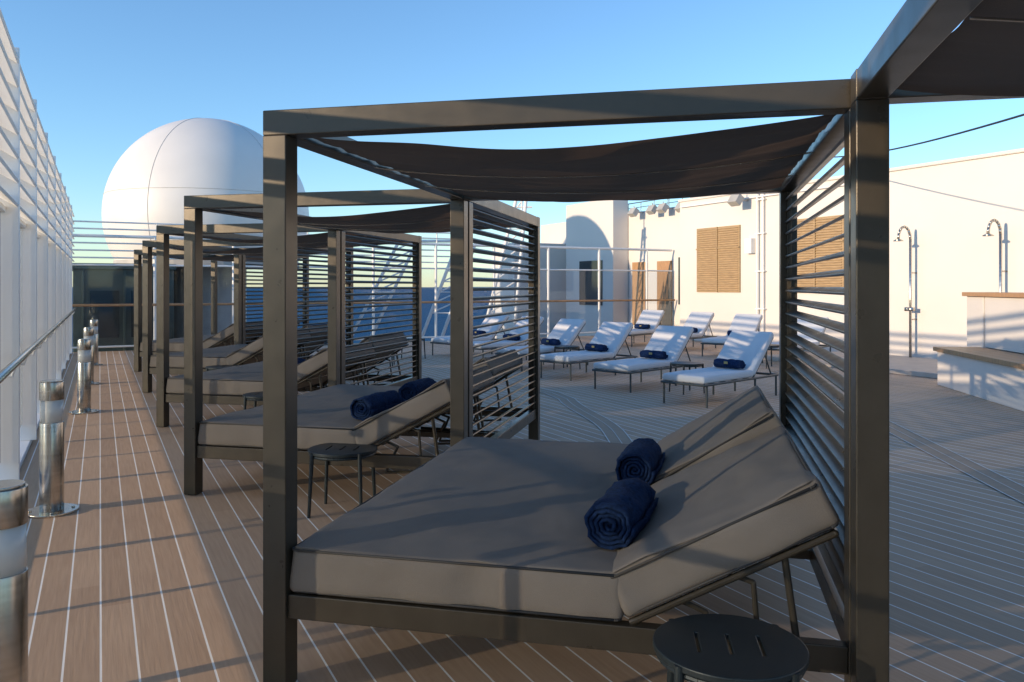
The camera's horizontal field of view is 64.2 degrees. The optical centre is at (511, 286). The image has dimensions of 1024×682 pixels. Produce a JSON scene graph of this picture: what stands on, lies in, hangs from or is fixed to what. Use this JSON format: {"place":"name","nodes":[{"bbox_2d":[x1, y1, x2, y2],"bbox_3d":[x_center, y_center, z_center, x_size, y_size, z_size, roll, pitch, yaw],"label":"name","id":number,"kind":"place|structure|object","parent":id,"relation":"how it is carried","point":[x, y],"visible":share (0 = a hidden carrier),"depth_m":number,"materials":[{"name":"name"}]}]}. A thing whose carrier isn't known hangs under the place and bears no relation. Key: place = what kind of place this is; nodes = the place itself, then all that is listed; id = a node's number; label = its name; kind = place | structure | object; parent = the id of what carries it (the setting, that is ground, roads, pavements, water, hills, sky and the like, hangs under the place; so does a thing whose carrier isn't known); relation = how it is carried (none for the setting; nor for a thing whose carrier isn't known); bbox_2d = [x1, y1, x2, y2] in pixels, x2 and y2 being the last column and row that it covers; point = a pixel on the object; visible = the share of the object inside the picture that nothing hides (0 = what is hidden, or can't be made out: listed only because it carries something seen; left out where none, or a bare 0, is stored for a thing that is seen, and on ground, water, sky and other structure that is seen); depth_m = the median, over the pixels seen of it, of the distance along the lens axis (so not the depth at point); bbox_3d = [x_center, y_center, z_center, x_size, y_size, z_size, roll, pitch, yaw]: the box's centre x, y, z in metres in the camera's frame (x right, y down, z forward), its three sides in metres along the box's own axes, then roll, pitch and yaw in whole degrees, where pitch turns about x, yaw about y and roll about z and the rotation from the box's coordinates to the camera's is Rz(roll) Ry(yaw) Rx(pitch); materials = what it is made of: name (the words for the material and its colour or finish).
{"place":"outdoors","nodes":[
{"label":"outdoors","id":0,"kind":"place"},
{"bbox_2d":[72,263,175,351],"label":"equipment house","id":1,"kind":"structure","parent":0,"point":[103,285],"depth_m":20.87,"materials":[{"name":"grey paint"}]},
{"bbox_2d":[90,291,152,337],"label":"windows","id":2,"kind":"structure","parent":1,"relation":"in","point":[107,316],"depth_m":20.85,"materials":[{"name":"black glass"}]},
{"bbox_2d":[72,287,492,351],"bbox_3d":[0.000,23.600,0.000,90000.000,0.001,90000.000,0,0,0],"label":"sea","id":3,"kind":"structure","parent":0,"point":[428,293],"depth_m":779.86,"materials":[{"name":"blue liquid"}]},
{"bbox_2d":[0,0,1023,286],"label":"sky","id":4,"kind":"structure","parent":0,"point":[102,75],"materials":[{"name":"blue"}]},
{"bbox_2d":[20,334,1023,681],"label":"deck floor","id":5,"kind":"structure","parent":0,"point":[142,566],"depth_m":4.90,"materials":[{"name":"brown wood"}]},
{"bbox_2d":[0,479,27,681],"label":"deck bollard light","id":6,"kind":"object","parent":5,"relation":"on","point":[13,585],"visible":1,"depth_m":2.71,"materials":[{"name":"metal"}]},
{"bbox_2d":[0,9,74,479],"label":"windbreak screen","id":7,"kind":"object","parent":5,"relation":"on","point":[36,235],"visible":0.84,"depth_m":8.22,"materials":[{"name":"white paint"}]},
{"bbox_2d":[0,308,76,383],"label":"handrail","id":8,"kind":"object","parent":7,"relation":"attached to","point":[10,368],"visible":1,"depth_m":6.55,"materials":[{"name":"metal"}]},
{"bbox_2d":[28,379,78,518],"bbox_3d":[-3.270,1.133,5.800,0.344,0.935,0.344,0,0,0],"label":"deck bollard light","id":9,"kind":"object","parent":5,"relation":"on","point":[52,504],"visible":0.95,"depth_m":5.74,"materials":[{"name":"metal"}]},
{"bbox_2d":[69,339,98,413],"bbox_3d":[-5.450,1.133,10.400,0.344,0.935,0.344,0,0,0],"label":"deck bollard light","id":10,"kind":"object","parent":5,"relation":"on","point":[84,378],"visible":1,"depth_m":10.34,"materials":[{"name":"metal"}]},
{"bbox_2d":[83,327,99,384],"bbox_3d":[-6.950,1.133,13.400,0.344,0.935,0.344,0,0,0],"label":"deck bollard light","id":11,"kind":"object","parent":5,"relation":"on","point":[88,332],"visible":0.59,"depth_m":13.36,"materials":[{"name":"metal"}]},
{"bbox_2d":[90,319,102,365],"bbox_3d":[-8.500,1.133,16.600,0.344,0.935,0.344,0,0,0],"label":"deck bollard light","id":12,"kind":"object","parent":5,"relation":"on","point":[94,323],"visible":0.7,"depth_m":16.55,"materials":[{"name":"metal"}]},
{"bbox_2d":[134,249,308,371],"bbox_3d":[-5.712,0.450,16.344,2.280,2.300,2.570,0,0,13],"label":"cabana daybed","id":13,"kind":"object","parent":5,"relation":"on","point":[252,331],"visible":0.43,"depth_m":15.34,"materials":[{"name":"brown metal"}]},
{"bbox_2d":[205,365,239,370],"bbox_3d":[-4.168,1.375,11.788,0.486,0.452,0.486,0,0,0],"label":"round side table","id":14,"kind":"object","parent":5,"relation":"on","point":[213,367],"visible":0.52,"depth_m":11.77,"materials":[{"name":"metal"}]},
{"bbox_2d":[142,239,352,392],"bbox_3d":[-4.181,0.450,13.316,2.280,2.300,2.570,0,0,13],"label":"cabana daybed","id":15,"kind":"object","parent":5,"relation":"on","point":[311,337],"visible":0.5,"depth_m":12.52,"materials":[{"name":"grey metal"}]},
{"bbox_2d":[242,391,262,409],"bbox_3d":[-2.637,1.375,8.760,0.486,0.452,0.486,0,0,0],"label":"round side table","id":16,"kind":"object","parent":5,"relation":"on","point":[255,397],"visible":0.44,"depth_m":8.58,"materials":[{"name":"metal"}]},
{"bbox_2d":[156,223,421,426],"bbox_3d":[-2.650,0.450,10.288,2.280,2.300,2.570,0,0,13],"label":"cabana daybed","id":17,"kind":"object","parent":5,"relation":"on","point":[231,385],"visible":0.67,"depth_m":9.35,"materials":[{"name":"grey metal"}]},
{"bbox_2d":[297,358,304,363],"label":"rolled towel","id":18,"kind":"object","parent":17,"relation":"on","point":[300,360],"visible":0.06,"depth_m":9.60,"materials":[{"name":"blue fabric"}]},
{"bbox_2d":[307,443,376,517],"bbox_3d":[-1.206,1.375,5.820,0.486,0.452,0.486,0,0,5],"label":"round side table","id":19,"kind":"object","parent":5,"relation":"on","point":[326,452],"visible":0.97,"depth_m":5.66,"materials":[{"name":"dark grey painted metal"}]},
{"bbox_2d":[184,189,539,494],"bbox_3d":[-1.119,0.450,7.260,2.280,2.300,2.570,0,0,13],"label":"cabana daybed","id":20,"kind":"object","parent":5,"relation":"on","point":[324,415],"visible":0.69,"depth_m":6.27,"materials":[{"name":"grey metal"}]},
{"bbox_2d":[350,390,404,420],"bbox_3d":[-1.058,0.936,6.457,0.231,0.197,0.524,0,0,20],"label":"rolled towel","id":21,"kind":"object","parent":20,"relation":"on","point":[363,408],"visible":0.92,"depth_m":6.26,"materials":[{"name":"blue fabric"}]},
{"bbox_2d":[398,377,435,400],"bbox_3d":[-0.835,0.940,7.404,0.233,0.200,0.543,0,0,16],"label":"rolled towel","id":22,"kind":"object","parent":20,"relation":"on","point":[408,390],"visible":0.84,"depth_m":7.19,"materials":[{"name":"blue fabric"}]},
{"bbox_2d":[72,220,674,348],"bbox_3d":[-2.263,-0.010,23.997,18.980,3.220,0.262,0,0,-27],"label":"forward glass screen","id":23,"kind":"object","parent":5,"relation":"on","point":[548,269],"visible":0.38,"depth_m":23.29,"materials":[{"name":"clear glass"}]},
{"bbox_2d":[401,338,425,357],"bbox_3d":[-2.200,1.375,18.200,0.486,0.452,0.486,0,0,41],"label":"round side table","id":24,"kind":"object","parent":5,"relation":"on","point":[408,339],"visible":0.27,"depth_m":18.19,"materials":[{"name":"metal"}]},
{"bbox_2d":[430,315,510,354],"bbox_3d":[-0.946,1.131,19.417,1.982,0.938,0.714,0,0,-42],"label":"sun lounger","id":25,"kind":"object","parent":5,"relation":"on","point":[446,340],"visible":0.59,"depth_m":19.53,"materials":[{"name":"fabric"}]},
{"bbox_2d":[473,330,485,334],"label":"rolled towel","id":26,"kind":"object","parent":25,"relation":"on","point":[477,332],"visible":0.76,"depth_m":19.48,"materials":[{"name":"blue fabric"}]},
{"bbox_2d":[473,316,543,359],"bbox_3d":[-0.156,1.131,17.852,1.982,0.938,0.714,0,0,-42],"label":"sun lounger","id":27,"kind":"object","parent":5,"relation":"on","point":[495,345],"visible":0.51,"depth_m":17.77,"materials":[{"name":"fabric"}]},
{"bbox_2d":[503,334,520,340],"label":"rolled towel","id":28,"kind":"object","parent":27,"relation":"on","point":[517,338],"visible":0.59,"depth_m":17.90,"materials":[{"name":"blue fabric"}]},
{"bbox_2d":[495,318,587,371],"bbox_3d":[0.632,1.131,16.292,1.982,0.938,0.714,0,0,-42],"label":"sun lounger","id":29,"kind":"object","parent":5,"relation":"on","point":[565,331],"visible":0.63,"depth_m":16.50,"materials":[{"name":"fabric"}]},
{"bbox_2d":[541,338,560,345],"bbox_3d":[0.773,1.108,16.423,0.179,0.146,0.459,0,0,-42],"label":"rolled towel","id":30,"kind":"object","parent":29,"relation":"on","point":[547,341],"visible":1,"depth_m":16.34,"materials":[{"name":"blue fabric"}]},
{"bbox_2d":[263,79,850,681],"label":"cabana daybed","id":31,"kind":"object","parent":5,"relation":"on","point":[479,537],"visible":0.85,"depth_m":3.23,"materials":[{"name":"grey fabric"}]},
{"bbox_2d":[584,477,658,549],"bbox_3d":[0.466,0.936,3.411,0.234,0.197,0.525,0,0,20],"label":"rolled towel","id":32,"kind":"object","parent":31,"relation":"on","point":[618,514],"visible":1,"depth_m":3.21,"materials":[{"name":"blue fabric"}]},
{"bbox_2d":[615,438,664,484],"bbox_3d":[0.696,0.939,4.374,0.236,0.199,0.518,0,0,16],"label":"rolled towel","id":33,"kind":"object","parent":31,"relation":"on","point":[643,459],"visible":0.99,"depth_m":4.17,"materials":[{"name":"blue fabric"}]},
{"bbox_2d":[495,380,632,443],"bbox_3d":[0.670,1.594,10.787,0.861,0.004,7.263,0,0,-14],"label":"deck margin board","id":34,"kind":"object","parent":5,"relation":"on","point":[612,431],"visible":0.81,"depth_m":9.97,"materials":[{"name":"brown wood"}]},
{"bbox_2d":[553,345,580,369],"bbox_3d":[1.066,1.375,15.827,0.486,0.452,0.486,0,0,34],"label":"round side table","id":35,"kind":"object","parent":5,"relation":"on","point":[564,347],"visible":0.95,"depth_m":15.72,"materials":[{"name":"metal"}]},
{"bbox_2d":[540,321,637,380],"bbox_3d":[1.400,1.131,14.777,0.714,0.938,1.982,0,0,45],"label":"sun lounger","id":36,"kind":"object","parent":5,"relation":"on","point":[612,336],"visible":0.95,"depth_m":14.86,"materials":[{"name":"fabric"}]},
{"bbox_2d":[585,343,608,351],"bbox_3d":[1.536,1.111,14.911,0.460,0.143,0.177,0,0,45],"label":"rolled towel","id":37,"kind":"object","parent":36,"relation":"on","point":[595,347],"visible":1,"depth_m":14.84,"materials":[{"name":"blue fabric"}]},
{"bbox_2d":[592,325,696,392],"bbox_3d":[2.184,1.131,13.226,0.714,0.938,1.982,0,0,44],"label":"sun lounger","id":38,"kind":"object","parent":5,"relation":"on","point":[671,341],"visible":0.82,"depth_m":13.30,"materials":[{"name":"fabric"}]},
{"bbox_2d":[640,350,667,358],"bbox_3d":[2.317,1.108,13.365,0.478,0.141,0.179,0,0,44],"label":"rolled towel","id":39,"kind":"object","parent":38,"relation":"on","point":[653,354],"visible":1,"depth_m":13.30,"materials":[{"name":"blue fabric"}]},
{"bbox_2d":[628,310,664,346],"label":"sun lounger","id":40,"kind":"object","parent":5,"relation":"on","point":[652,318],"visible":0.79,"depth_m":23.00,"materials":[{"name":"fabric"}]},
{"bbox_2d":[634,324,649,328],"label":"rolled towel","id":41,"kind":"object","parent":40,"relation":"on","point":[642,326],"visible":1,"depth_m":22.76,"materials":[{"name":"blue fabric"}]},
{"bbox_2d":[652,312,716,348],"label":"sun lounger","id":42,"kind":"object","parent":5,"relation":"on","point":[700,321],"visible":0.52,"depth_m":21.21,"materials":[{"name":"fabric"}]},
{"bbox_2d":[669,361,704,394],"bbox_3d":[2.644,1.375,12.353,0.486,0.452,0.486,0,0,-23],"label":"round side table","id":43,"kind":"object","parent":5,"relation":"on","point":[689,364],"visible":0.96,"depth_m":12.23,"materials":[{"name":"metal"}]},
{"bbox_2d":[660,330,778,407],"bbox_3d":[2.988,1.131,11.632,1.982,0.938,0.714,0,0,-44],"label":"sun lounger","id":44,"kind":"object","parent":5,"relation":"on","point":[749,348],"visible":0.96,"depth_m":11.72,"materials":[{"name":"white fabric"}]},
{"bbox_2d":[713,358,745,368],"bbox_3d":[3.127,1.108,11.765,0.179,0.139,0.462,0,0,-44],"label":"rolled towel","id":45,"kind":"object","parent":44,"relation":"on","point":[729,363],"visible":1,"depth_m":11.69,"materials":[{"name":"blue fabric"}]},
{"bbox_2d":[653,614,809,681],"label":"round side table","id":46,"kind":"object","parent":5,"relation":"on","point":[785,658],"visible":1,"depth_m":2.58,"materials":[{"name":"dark grey green painted aluminium"}]},
{"bbox_2d":[700,314,762,355],"bbox_3d":[5.234,1.131,19.268,0.714,0.938,1.982,0,0,40],"label":"sun lounger","id":47,"kind":"object","parent":5,"relation":"on","point":[746,322],"visible":0.53,"depth_m":19.62,"materials":[{"name":"fabric"}]},
{"bbox_2d":[766,344,778,368],"bbox_3d":[5.100,1.375,16.200,0.486,0.452,0.486,0,0,-17],"label":"round side table","id":48,"kind":"object","parent":5,"relation":"on","point":[771,346],"visible":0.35,"depth_m":15.98,"materials":[{"name":"metal"}]},
{"bbox_2d":[762,317,830,362],"bbox_3d":[6.119,1.131,17.521,0.714,0.938,1.982,0,0,44],"label":"sun lounger","id":49,"kind":"object","parent":5,"relation":"on","point":[812,326],"visible":0.17,"depth_m":17.77,"materials":[{"name":"fabric"}]},
{"bbox_2d":[763,351,937,378],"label":"shower platform","id":50,"kind":"structure","parent":5,"relation":"on","point":[915,366],"depth_m":15.86,"materials":[{"name":"stone"}]},
{"bbox_2d":[771,371,1023,503],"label":"deck margin board","id":51,"kind":"object","parent":5,"relation":"on","point":[1003,484],"visible":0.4,"depth_m":7.37,"materials":[{"name":"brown wood"}]},
{"bbox_2d":[851,0,1023,681],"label":"cabana frame","id":52,"kind":"object","parent":5,"relation":"on","point":[919,52],"visible":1,"depth_m":2.60,"materials":[{"name":"grey metal"}]},
{"bbox_2d":[933,292,1023,411],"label":"hot tub surround","id":53,"kind":"object","parent":5,"relation":"on","point":[987,363],"visible":1,"depth_m":12.25,"materials":[{"name":"white paint"}]},
{"bbox_3d":[4.394,9.110,19.025,27.000,8.980,58.000,0,0,-27],"label":"ship hull","id":54,"kind":"object","parent":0,"visible":0},
{"bbox_3d":[-5.665,4.450,34.614,22.900,0.300,21.100,0,0,-27],"label":"lower foredeck","id":55,"kind":"object","parent":54,"relation":"on","visible":0},
{"bbox_2d":[102,118,308,337],"bbox_3d":[-9.480,-0.470,25.600,6.060,9.540,6.060,0,0,0],"label":"radome","id":56,"kind":"object","parent":55,"relation":"on","point":[158,174],"visible":0.56,"depth_m":23.24,"materials":[{"name":"white plastic"}]},
{"bbox_2d":[353,201,531,336],"bbox_3d":[-3.047,0.753,27.000,7.432,8.201,0.105,0,0,0],"label":"lattice mast","id":57,"kind":"object","parent":55,"relation":"on","point":[444,279],"visible":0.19,"depth_m":26.96,"materials":[{"name":"white metal"}]},
{"bbox_2d":[495,148,1023,358],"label":"deckhouse","id":58,"kind":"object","parent":55,"relation":"on","point":[720,260],"visible":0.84,"depth_m":21.37,"materials":[{"name":"white paint"}]},
{"bbox_2d":[579,257,679,304],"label":"windows","id":59,"kind":"structure","parent":58,"relation":"in","point":[587,279],"depth_m":31.41,"materials":[{"name":"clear glass"}]},
{"bbox_2d":[632,261,671,325],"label":"doors","id":60,"kind":"structure","parent":58,"relation":"in","point":[664,279],"depth_m":28.72,"materials":[{"name":"brown wood"}]},
{"bbox_2d":[893,225,916,356],"bbox_3d":[8.408,0.146,17.422,0.680,2.908,0.200,0,0,-27],"label":"outdoor shower","id":61,"kind":"object","parent":58,"relation":"attached to","point":[910,308],"visible":0.98,"depth_m":17.46,"materials":[{"name":"metal"}]},
{"bbox_2d":[834,114,1023,157],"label":"awning cable","id":62,"kind":"object","parent":58,"relation":"attached to","point":[1004,120],"visible":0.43,"depth_m":9.87,"materials":[{"name":"metal"}]},
{"bbox_2d":[982,219,1007,291],"bbox_3d":[9.291,0.146,15.673,0.680,2.908,0.200,0,0,-27],"label":"outdoor shower","id":63,"kind":"object","parent":58,"relation":"attached to","point":[1000,246],"visible":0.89,"depth_m":15.71,"materials":[{"name":"metal"}]}
]}

